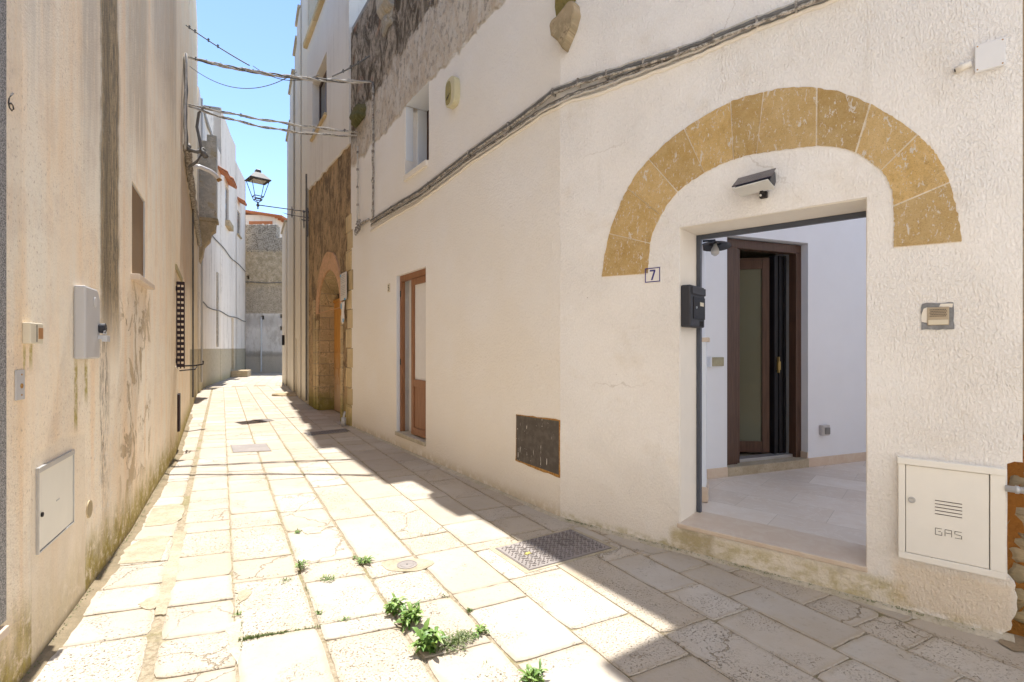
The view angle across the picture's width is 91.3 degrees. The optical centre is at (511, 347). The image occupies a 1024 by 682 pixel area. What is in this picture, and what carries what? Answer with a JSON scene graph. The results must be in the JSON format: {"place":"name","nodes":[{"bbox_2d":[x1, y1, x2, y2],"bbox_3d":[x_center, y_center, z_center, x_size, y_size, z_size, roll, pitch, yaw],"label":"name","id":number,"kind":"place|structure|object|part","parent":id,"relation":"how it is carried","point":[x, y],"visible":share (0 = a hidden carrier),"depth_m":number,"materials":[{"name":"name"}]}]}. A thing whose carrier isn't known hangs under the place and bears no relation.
{"place":"outdoors","nodes":[
{"label":"outdoors","id":0,"kind":"place"},
{"bbox_2d":[196,0,300,217],"label":"sky","id":1,"kind":"structure","parent":0,"point":[260,33],"materials":[{"name":"blue"}]},
{"bbox_2d":[246,210,286,236],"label":"rooftop house","id":2,"kind":"structure","parent":0,"point":[256,217],"depth_m":31.20,"materials":[{"name":"paint"}]},
{"bbox_2d":[33,372,1023,681],"bbox_3d":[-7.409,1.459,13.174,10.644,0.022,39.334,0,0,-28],"label":"street paving","id":3,"kind":"structure","parent":0,"point":[791,636],"depth_m":2.88,"materials":[{"name":"stone"}]},
{"bbox_2d":[20,414,192,681],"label":"gutter dirt","id":4,"kind":"structure","parent":3,"relation":"on","point":[50,650],"depth_m":3.04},
{"bbox_2d":[118,535,169,563],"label":"cement repair","id":5,"kind":"structure","parent":3,"relation":"on","point":[149,549],"depth_m":3.57,"materials":[{"name":"beige concrete"}]},
{"bbox_2d":[138,595,161,609],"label":"cement repair","id":6,"kind":"structure","parent":3,"relation":"on","point":[153,602],"depth_m":2.83,"materials":[{"name":"beige concrete"}]},
{"bbox_2d":[144,504,183,526],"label":"cement repair","id":7,"kind":"structure","parent":3,"relation":"on","point":[166,514],"depth_m":4.32,"materials":[{"name":"beige concrete"}]},
{"bbox_2d":[155,531,186,616],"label":"cement repair","id":8,"kind":"structure","parent":3,"relation":"on","point":[169,577],"depth_m":3.21,"materials":[{"name":"beige concrete"}]},
{"bbox_2d":[225,619,242,665],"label":"cement repair","id":9,"kind":"structure","parent":3,"relation":"on","point":[233,632],"depth_m":2.50,"materials":[{"name":"beige concrete"}]},
{"bbox_2d":[235,588,251,603],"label":"cement repair","id":10,"kind":"structure","parent":3,"relation":"on","point":[244,595],"depth_m":2.94,"materials":[{"name":"beige concrete"}]},
{"bbox_2d":[230,443,271,452],"bbox_3d":[-3.783,1.451,7.240,0.489,0.018,0.799,0,0,-31],"label":"manhole cover","id":11,"kind":"object","parent":3,"relation":"on","point":[261,447],"visible":0.98,"depth_m":7.18,"materials":[{"name":"stone"}]},
{"bbox_2d":[254,419,274,422],"bbox_3d":[-4.945,1.451,10.000,0.304,0.018,0.533,0,0,-45],"label":"manhole cover","id":12,"kind":"object","parent":3,"relation":"on","point":[263,420],"visible":0.96,"depth_m":9.95,"materials":[{"name":"metal"}]},
{"bbox_2d":[272,392,296,395],"bbox_3d":[-6.797,1.473,15.444,1.155,0.184,0.847,0,0,0],"label":"mound stone","id":13,"kind":"object","parent":3,"relation":"on","point":[286,394],"visible":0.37,"depth_m":15.12,"materials":[{"name":"beige stone"}]},
{"bbox_2d":[294,559,310,570],"bbox_3d":[-1.375,1.415,3.274,0.115,0.076,0.103,0,0,-22],"label":"weed","id":14,"kind":"object","parent":3,"relation":"on","point":[299,566],"visible":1,"depth_m":3.27,"materials":[{"name":"green plant"}]},
{"bbox_2d":[301,527,324,533],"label":"cement repair","id":15,"kind":"structure","parent":3,"relation":"on","point":[310,530],"depth_m":3.97,"materials":[{"name":"beige concrete"}]},
{"bbox_2d":[302,428,349,436],"bbox_3d":[-3.167,1.450,8.601,0.825,0.019,0.403,0,0,-39],"label":"drain grate","id":16,"kind":"object","parent":3,"relation":"on","point":[328,432],"visible":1,"depth_m":8.54,"materials":[{"name":"metal"}]},
{"bbox_2d":[319,574,334,581],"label":"weed","id":17,"kind":"object","parent":3,"relation":"on","point":[328,578],"visible":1,"depth_m":3.14,"materials":[{"name":"green plant"}]},
{"bbox_2d":[303,0,366,425],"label":"portal house","id":18,"kind":"structure","parent":3,"relation":"on","point":[327,43],"depth_m":10.99,"materials":[{"name":"brown stone"}]},
{"bbox_2d":[244,169,308,236],"bbox_3d":[-5.800,-3.562,12.385,1.381,1.505,0.480,0,0,-43],"label":"street lamp","id":19,"kind":"object","parent":18,"relation":"attached to","point":[257,176],"visible":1,"depth_m":12.08,"materials":[{"name":"black metal"}]},
{"bbox_2d":[310,70,326,141],"bbox_3d":[-4.306,-5.704,11.554,0.390,1.397,1.663,0,0,-32],"label":"window","id":20,"kind":"structure","parent":18,"relation":"in","point":[323,85],"depth_m":11.80,"materials":[{"name":"brown wood"}]},
{"bbox_2d":[333,298,340,411],"bbox_3d":[-3.633,0.165,10.925,0.080,2.570,2.076,0,0,-32],"label":"door","id":21,"kind":"structure","parent":18,"relation":"in","point":[337,312],"depth_m":11.51,"materials":[{"name":"orange wood"}]},
{"bbox_2d":[340,301,344,323],"bbox_3d":[-3.226,-0.664,9.534,0.014,0.423,0.276,0,0,-32],"label":"paper notice","id":22,"kind":"object","parent":18,"relation":"attached to","point":[342,304],"visible":1,"depth_m":9.53,"materials":[{"name":"white paper"}]},
{"bbox_2d":[340,271,346,300],"bbox_3d":[-3.195,-1.159,9.482,0.017,0.525,0.461,0,0,-32],"label":"paper notice","id":23,"kind":"object","parent":18,"relation":"attached to","point":[343,286],"visible":1,"depth_m":9.45,"materials":[{"name":"white paper"}]},
{"bbox_2d":[341,411,345,426],"bbox_3d":[-3.120,1.312,9.284,0.090,0.276,0.090,0,0,0],"label":"drain stub","id":24,"kind":"object","parent":18,"relation":"attached to","point":[343,420],"visible":1,"depth_m":9.25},
{"bbox_2d":[356,555,374,563],"bbox_3d":[-1.001,1.429,3.383,0.142,0.055,0.120,0,0,0],"label":"weed","id":25,"kind":"object","parent":3,"relation":"on","point":[363,560],"visible":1,"depth_m":3.37,"materials":[{"name":"green plant"}]},
{"bbox_2d":[383,592,407,615],"bbox_3d":[-0.637,1.411,2.737,0.137,0.086,0.150,0,0,0],"label":"weed","id":26,"kind":"object","parent":3,"relation":"on","point":[392,606],"visible":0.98,"depth_m":2.72,"materials":[{"name":"green plant"}]},
{"bbox_2d":[382,558,433,572],"bbox_3d":[-0.700,1.451,3.342,0.356,0.018,0.198,0,0,0],"label":"access cap","id":27,"kind":"object","parent":3,"relation":"on","point":[406,565],"visible":1,"depth_m":3.34,"materials":[{"name":"stone"}]},
{"bbox_2d":[394,599,423,632],"bbox_3d":[-0.541,1.411,2.640,0.164,0.107,0.190,0,0,0],"label":"weed","id":28,"kind":"object","parent":3,"relation":"on","point":[414,612],"visible":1,"depth_m":2.62,"materials":[{"name":"green plant"}]},
{"bbox_2d":[407,618,448,653],"bbox_3d":[-0.398,1.400,2.423,0.197,0.127,0.193,0,0,0],"label":"weed","id":29,"kind":"object","parent":3,"relation":"on","point":[429,638],"visible":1,"depth_m":2.39,"materials":[{"name":"green plant"}]},
{"bbox_2d":[433,629,467,654],"bbox_3d":[-0.294,1.429,2.443,0.180,0.050,0.177,0,0,0],"label":"weed","id":30,"kind":"object","parent":3,"relation":"on","point":[454,640],"visible":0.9,"depth_m":2.44,"materials":[{"name":"green plant"}]},
{"bbox_2d":[349,426,559,518],"bbox_3d":[-1.297,1.440,6.731,0.079,0.027,6.025,0,0,-34],"label":"wall foot cement","id":31,"kind":"object","parent":3,"relation":"on","point":[536,508],"depth_m":5.52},
{"bbox_2d":[454,627,474,642],"bbox_3d":[-0.235,1.435,2.501,0.124,0.039,0.118,0,0,0],"label":"weed","id":32,"kind":"object","parent":3,"relation":"on","point":[466,636],"visible":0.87,"depth_m":2.49,"materials":[{"name":"green plant"}]},
{"bbox_2d":[474,623,489,635],"bbox_3d":[-0.157,1.431,2.544,0.094,0.048,0.108,0,0,0],"label":"weed","id":33,"kind":"object","parent":3,"relation":"on","point":[480,629],"visible":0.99,"depth_m":2.54,"materials":[{"name":"green plant"}]},
{"bbox_2d":[23,458,973,681],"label":"joint moss","id":34,"kind":"object","parent":3,"relation":"on","point":[250,637],"visible":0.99,"depth_m":2.60,"materials":[{"name":"green plant"}]},
{"bbox_2d":[518,659,548,681],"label":"weed","id":35,"kind":"object","parent":3,"relation":"on","point":[533,673],"visible":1,"depth_m":2.17,"materials":[{"name":"green plant"}]},
{"bbox_2d":[489,528,617,573],"bbox_3d":[0.294,1.448,3.623,0.808,0.023,0.500,0,0,-31],"label":"manhole cover","id":36,"kind":"object","parent":3,"relation":"on","point":[533,554],"visible":1,"depth_m":3.58,"materials":[{"name":"metal"}]},
{"bbox_2d":[558,517,1014,642],"bbox_3d":[1.435,1.440,3.347,2.728,0.027,0.078,0,0,41],"label":"wall foot cement","id":37,"kind":"object","parent":3,"relation":"on","point":[992,635],"depth_m":2.97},
{"bbox_2d":[998,632,1023,650],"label":"bare earth","id":38,"kind":"structure","parent":3,"relation":"on","point":[1018,645],"depth_m":2.45,"materials":[{"name":"brown soil"}]},
{"bbox_2d":[702,337,709,501],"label":"wall","id":39,"kind":"structure","parent":0,"point":[705,483],"depth_m":4.07,"materials":[{"name":"white paint"}]},
{"label":"ground","id":40,"kind":"structure","parent":0,"visible":0},
{"bbox_2d":[0,0,189,681],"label":"peach house","id":41,"kind":"structure","parent":40,"relation":"on","point":[94,190],"depth_m":2.95,"materials":[{"name":"beige paint"}]},
{"bbox_2d":[8,92,13,110],"bbox_3d":[-2.085,-1.029,2.083,0.008,0.083,0.046,0,0,-23],"label":"painted number","id":42,"kind":"object","parent":41,"relation":"attached to","point":[12,93],"visible":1,"depth_m":2.08,"materials":[{"name":"black paint"}]},
{"bbox_2d":[15,370,24,400],"bbox_3d":[-2.109,0.158,2.147,0.008,0.129,0.075,0,0,-23],"label":"keyhole plate","id":43,"kind":"object","parent":41,"relation":"attached to","point":[19,384],"visible":1,"depth_m":2.14,"materials":[{"name":"grey plastic"}]},
{"bbox_2d":[22,322,42,343],"bbox_3d":[-2.131,-0.065,2.229,0.033,0.092,0.119,0,0,-23],"label":"doorbell","id":44,"kind":"object","parent":41,"relation":"attached to","point":[32,333],"visible":1,"depth_m":2.19,"materials":[{"name":"beige plastic"}]},
{"bbox_2d":[36,449,74,554],"bbox_3d":[-2.283,0.752,2.514,0.017,0.398,0.475,0,0,-26],"label":"panel door","id":45,"kind":"structure","parent":41,"relation":"attached to","point":[55,498],"depth_m":2.48,"materials":[{"name":"metal"}]},
{"bbox_2d":[86,500,92,517],"bbox_3d":[-2.524,0.962,2.990,0.007,0.103,0.103,0,0,-26],"label":"vent grille","id":46,"kind":"object","parent":41,"relation":"attached to","point":[89,507],"visible":1,"depth_m":2.98,"materials":[{"name":"beige plastic"}]},
{"bbox_2d":[74,285,109,358],"bbox_3d":[-2.422,-0.142,2.891,0.100,0.408,0.280,0,0,-26],"label":"meter box","id":47,"kind":"object","parent":41,"relation":"attached to","point":[89,327],"visible":1,"depth_m":2.79,"materials":[{"name":"grey plastic"}]},
{"bbox_2d":[131,183,154,289],"bbox_3d":[-3.187,-0.934,4.275,0.130,0.788,0.813,0,0,-29],"label":"window","id":48,"kind":"structure","parent":41,"relation":"in","point":[138,204],"depth_m":4.26,"materials":[{"name":"metal"}]},
{"bbox_2d":[177,393,180,431],"bbox_3d":[-4.711,0.907,7.064,0.050,0.520,0.240,0,0,-31],"label":"iron hatch","id":49,"kind":"object","parent":41,"relation":"attached to","point":[178,412],"visible":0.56,"depth_m":6.97,"materials":[{"name":"grey metal"}]},
{"bbox_2d":[175,264,184,368],"bbox_3d":[-4.843,-0.414,7.247,0.212,1.398,1.491,0,0,-31],"label":"window","id":50,"kind":"structure","parent":41,"relation":"in","point":[180,288],"depth_m":6.92,"materials":[{"name":"black metal"}]},
{"bbox_2d":[183,53,186,148],"bbox_3d":[-5.370,-4.060,8.234,0.057,1.580,0.035,0,0,-30],"label":"conduit","id":51,"kind":"object","parent":41,"relation":"attached to","point":[185,106],"visible":1,"depth_m":8.22,"materials":[{"name":"grey plastic"}]},
{"bbox_2d":[183,57,187,146],"bbox_3d":[-5.432,-4.087,8.337,0.072,1.495,0.049,0,0,-30],"label":"conduit","id":52,"kind":"object","parent":41,"relation":"attached to","point":[187,98],"visible":0.45,"depth_m":8.32,"materials":[{"name":"grey plastic"}]},
{"bbox_2d":[187,105,208,167],"bbox_3d":[-5.265,-3.529,8.395,0.326,1.059,0.102,0,0,-6],"label":"cable joint","id":53,"kind":"object","parent":52,"relation":"hanging from","point":[202,151],"visible":1,"depth_m":8.39,"materials":[{"name":"grey plastic"}]},
{"bbox_2d":[179,361,203,370],"bbox_3d":[-4.763,0.264,7.391,0.187,0.139,0.454,0,0,-4],"label":"pot bracket","id":54,"kind":"object","parent":41,"relation":"attached to","point":[192,368],"visible":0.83,"depth_m":7.43,"materials":[{"name":"metal"}]},
{"bbox_2d":[183,143,201,246],"bbox_3d":[-7.673,-3.312,12.120,0.151,0.238,8.833,0,0,-31],"label":"wall cable","id":55,"kind":"object","parent":41,"relation":"attached to","point":[188,157],"depth_m":10.32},
{"bbox_2d":[193,164,221,181],"bbox_3d":[-6.672,-3.818,10.918,0.103,0.281,0.637,0,0,42],"label":"water spout","id":56,"kind":"object","parent":41,"relation":"attached to","point":[211,172],"visible":0.9,"depth_m":10.93,"materials":[{"name":"white metal"}]},
{"bbox_2d":[186,25,249,65],"bbox_3d":[-4.843,-4.981,8.243,1.020,0.640,0.022,0,0,-3],"label":"overhead cable","id":57,"kind":"object","parent":41,"relation":"attached to","point":[194,30],"visible":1,"depth_m":8.23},
{"bbox_2d":[189,0,197,412],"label":"ochre house","id":58,"kind":"structure","parent":40,"relation":"on","point":[193,237],"depth_m":12.78,"materials":[{"name":"beige paint"}]},
{"bbox_2d":[198,87,250,392],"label":"whitewashed house","id":59,"kind":"structure","parent":40,"relation":"on","point":[222,204],"depth_m":21.91,"materials":[{"name":"white paint"}]},
{"bbox_2d":[225,190,233,231],"bbox_3d":[-13.410,-6.599,23.654,0.320,1.924,1.248,0,0,-22],"label":"window","id":60,"kind":"structure","parent":59,"relation":"in","point":[228,224],"depth_m":23.63,"materials":[{"name":"white glass"}]},
{"bbox_2d":[231,319,231,369],"bbox_3d":[-14.210,-0.175,25.222,0.040,2.650,0.680,0,0,-20],"label":"door","id":61,"kind":"structure","parent":59,"relation":"in","point":[231,319],"depth_m":25.53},
{"bbox_2d":[237,212,241,238],"bbox_3d":[-14.769,-6.672,27.028,0.200,1.369,1.191,0,0,-20],"label":"window","id":62,"kind":"structure","parent":59,"relation":"in","point":[238,234],"depth_m":27.05,"materials":[{"name":"grey glass"}]},
{"bbox_2d":[246,224,281,371],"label":"town wall","id":63,"kind":"structure","parent":40,"relation":"on","point":[263,298],"depth_m":29.75,"materials":[{"name":"stone"}]},
{"bbox_2d":[281,220,286,385],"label":"row house","id":64,"kind":"structure","parent":40,"relation":"on","point":[284,298],"depth_m":19.92,"materials":[{"name":"white paint"}]},
{"bbox_2d":[285,120,289,387],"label":"row house","id":65,"kind":"structure","parent":40,"relation":"on","point":[287,139],"depth_m":18.64,"materials":[{"name":"white paint"}]},
{"bbox_2d":[288,69,294,391],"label":"row house","id":66,"kind":"structure","parent":40,"relation":"on","point":[291,91],"depth_m":16.57,"materials":[{"name":"beige paint"}]},
{"bbox_2d":[292,35,296,391],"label":"row house","id":67,"kind":"structure","parent":40,"relation":"on","point":[294,53],"depth_m":15.85,"materials":[{"name":"beige paint"}]},
{"bbox_2d":[295,4,300,398],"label":"row house","id":68,"kind":"structure","parent":40,"relation":"on","point":[298,20],"depth_m":14.47,"materials":[{"name":"beige paint"}]},
{"bbox_2d":[301,0,317,404],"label":"row house","id":69,"kind":"structure","parent":40,"relation":"on","point":[307,8],"depth_m":13.52,"materials":[{"name":"beige paint"}]},
{"bbox_2d":[351,0,1023,636],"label":"white house","id":70,"kind":"structure","parent":40,"relation":"on","point":[885,138],"depth_m":3.85,"materials":[{"name":"white paint"}]},
{"bbox_2d":[188,105,357,136],"bbox_3d":[-4.047,-3.855,8.547,2.736,0.380,0.052,0,0,-8],"label":"overhead cable","id":71,"kind":"object","parent":70,"relation":"attached to","point":[272,128],"visible":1,"depth_m":8.53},
{"bbox_2d":[188,104,357,132],"bbox_3d":[-4.046,-3.914,8.547,2.734,0.321,0.052,0,0,-8],"label":"overhead cable","id":72,"kind":"object","parent":70,"relation":"attached to","point":[267,120],"visible":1,"depth_m":8.53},
{"bbox_2d":[188,56,371,83],"bbox_3d":[-3.840,-4.581,8.233,3.133,0.567,0.070,0,0,5],"label":"overhead cable","id":73,"kind":"object","parent":70,"relation":"attached to","point":[307,78],"visible":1,"depth_m":8.21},
{"bbox_2d":[190,66,296,88],"bbox_3d":[-4.453,-4.495,8.283,1.863,0.422,0.012,0,0,5],"label":"overhead cable","id":74,"kind":"object","parent":73,"relation":"hanging from","point":[243,88],"visible":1,"depth_m":8.28,"materials":[{"name":"rubber"}]},
{"bbox_2d":[253,66,318,80],"bbox_3d":[-3.715,-4.521,8.223,1.131,0.282,0.012,0,0,5],"label":"overhead cable","id":75,"kind":"object","parent":73,"relation":"hanging from","point":[287,80],"visible":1,"depth_m":8.22,"materials":[{"name":"black rubber"}]},
{"bbox_2d":[332,56,369,76],"bbox_3d":[-2.631,-4.598,8.170,0.616,0.362,0.022,0,0,-2],"label":"overhead cable","id":76,"kind":"object","parent":73,"relation":"attached to","point":[350,66],"visible":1,"depth_m":8.16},
{"bbox_2d":[349,104,365,127],"bbox_3d":[-2.649,-4.059,8.764,0.302,0.263,0.652,0,0,-34],"label":"corbel stone","id":77,"kind":"object","parent":70,"relation":"attached to","point":[357,115],"visible":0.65,"depth_m":8.57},
{"bbox_2d":[356,146,358,223],"bbox_3d":[-2.710,-2.822,8.788,0.040,1.436,0.061,0,0,0],"label":"downlead","id":78,"kind":"object","parent":70,"relation":"attached to","point":[357,170],"visible":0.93,"depth_m":8.78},
{"bbox_2d":[354,218,369,235],"bbox_3d":[-2.610,-2.078,8.596,0.118,0.224,0.699,0,0,-34],"label":"cable knot","id":79,"kind":"object","parent":70,"relation":"attached to","point":[357,229],"visible":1,"depth_m":8.53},
{"bbox_2d":[371,82,374,218],"bbox_3d":[-2.263,-3.200,8.149,0.054,2.259,0.063,0,0,0],"label":"downlead","id":80,"kind":"object","parent":70,"relation":"attached to","point":[372,152],"visible":0.98,"depth_m":8.13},
{"bbox_2d":[376,0,393,36],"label":"corbel stone","id":81,"kind":"object","parent":70,"relation":"attached to","point":[384,9],"visible":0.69,"depth_m":7.57,"materials":[{"name":"beige stone"}]},
{"bbox_2d":[395,268,425,445],"bbox_3d":[-1.338,0.108,6.985,0.222,2.340,1.048,0,0,-34],"label":"glazed door","id":82,"kind":"structure","parent":70,"relation":"in","point":[416,433],"depth_m":6.99,"materials":[{"name":"brown wood"}]},
{"bbox_2d":[403,81,428,181],"bbox_3d":[-1.151,-2.890,6.854,0.410,1.090,0.800,0,0,-34],"label":"window","id":83,"kind":"structure","parent":70,"relation":"in","point":[420,101],"depth_m":7.12,"materials":[{"name":"white paint"}]},
{"bbox_2d":[445,76,459,108],"bbox_3d":[-0.693,-2.957,5.800,0.084,0.334,0.242,0,0,-34],"label":"alarm siren","id":84,"kind":"object","parent":70,"relation":"attached to","point":[452,93],"visible":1,"depth_m":5.74,"materials":[{"name":"plastic"}]},
{"bbox_2d":[445,81,450,104],"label":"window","id":85,"kind":"structure","parent":84,"relation":"in","point":[448,86],"depth_m":5.80,"materials":[{"name":"beige stone"}]},
{"bbox_2d":[515,414,559,477],"bbox_3d":[0.224,0.857,4.525,0.018,0.495,0.668,0,0,-34],"label":"cover plate","id":86,"kind":"object","parent":70,"relation":"attached to","point":[537,443],"visible":1,"depth_m":4.48,"materials":[{"name":"paint"}]},
{"bbox_2d":[550,0,580,51],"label":"broken corbel","id":87,"kind":"object","parent":70,"relation":"attached to","point":[564,23],"visible":1,"depth_m":4.12,"materials":[{"name":"stone"}]},
{"bbox_2d":[370,0,838,231],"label":"cable bundle","id":88,"kind":"object","parent":70,"relation":"attached to","point":[651,62],"visible":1,"depth_m":3.90,"materials":[{"name":"beige paint"}]},
{"bbox_2d":[644,266,660,283],"bbox_3d":[1.040,-0.540,3.704,0.130,0.118,0.008,0,0,41],"label":"number plate","id":89,"kind":"object","parent":70,"relation":"attached to","point":[652,275],"visible":1,"depth_m":3.70,"materials":[{"name":"white ceramic"}]},
{"bbox_2d":[681,284,705,327],"bbox_3d":[1.328,-0.300,3.661,0.086,0.301,0.280,0,0,40],"label":"letter box","id":90,"kind":"object","parent":70,"relation":"attached to","point":[692,306],"visible":1,"depth_m":3.57,"materials":[{"name":"plastic"}]},
{"bbox_2d":[707,357,723,366],"bbox_3d":[1.963,0.132,4.801,0.200,0.095,0.060,0,0,-21],"label":"switch plate","id":91,"kind":"object","parent":70,"relation":"attached to","point":[715,361],"depth_m":4.81,"materials":[{"name":"white plastic"}]},
{"bbox_2d":[702,239,730,255],"bbox_3d":[1.753,-0.866,4.323,0.258,0.145,0.256,0,0,24],"label":"courtyard lamp","id":92,"kind":"object","parent":70,"relation":"attached to","point":[714,247],"visible":0.96,"depth_m":4.32,"materials":[{"name":"plastic"}]},
{"bbox_2d":[732,168,775,198],"bbox_3d":[1.522,-1.042,3.147,0.232,0.167,0.229,0,0,41],"label":"solar lamp","id":93,"kind":"object","parent":70,"relation":"attached to","point":[762,182],"visible":1,"depth_m":3.12,"materials":[{"name":"plastic"}]},
{"bbox_2d":[727,238,800,464],"bbox_3d":[2.501,0.056,5.368,1.089,2.298,0.457,0,0,-21],"label":"courtyard door","id":94,"kind":"structure","parent":70,"relation":"in","point":[756,287],"depth_m":5.39,"materials":[{"name":"brown wood"}]},
{"bbox_2d":[819,425,829,435],"bbox_3d":[3.329,0.875,5.326,0.105,0.110,0.052,0,0,-21],"label":"socket box","id":95,"kind":"object","parent":70,"relation":"attached to","point":[824,430],"visible":1,"depth_m":5.31,"materials":[{"name":"grey plastic"}]},
{"bbox_2d":[921,302,953,329],"bbox_3d":[2.261,-0.169,2.663,0.137,0.146,0.025,0,0,41],"label":"intercom","id":96,"kind":"object","parent":70,"relation":"attached to","point":[937,316],"visible":1,"depth_m":2.65,"materials":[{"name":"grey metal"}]},
{"bbox_2d":[897,456,1006,579],"bbox_3d":[2.285,0.872,2.618,0.428,0.549,0.041,0,0,40],"label":"gas cabinet","id":97,"kind":"object","parent":70,"relation":"attached to","point":[947,514],"visible":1,"depth_m":2.60,"materials":[{"name":"beige metal"}]},
{"bbox_3d":[2.277,0.872,2.628,0.328,0.473,0.038,0,0,41],"label":"door","id":98,"kind":"part","parent":97,"relation":"part of","materials":[{"name":"beige metal"}]},
{"bbox_2d":[954,61,971,73],"bbox_3d":[2.333,-1.453,2.591,0.069,0.046,0.034,0,0,41],"label":"conduit end","id":99,"kind":"object","parent":70,"relation":"attached to","point":[963,66],"visible":1,"depth_m":2.58,"materials":[{"name":"beige paint"}]},
{"bbox_2d":[975,37,1004,73],"bbox_3d":[2.409,-1.474,2.524,0.112,0.137,0.023,0,0,41],"label":"junction box","id":100,"kind":"object","parent":70,"relation":"attached to","point":[989,55],"visible":1,"depth_m":2.52,"materials":[{"name":"white plastic"}]},
{"bbox_2d":[1005,485,1023,493],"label":"pipe stub","id":101,"kind":"object","parent":70,"relation":"attached to","point":[1015,489],"visible":1,"depth_m":2.44,"materials":[{"name":"white plastic"}]}
]}

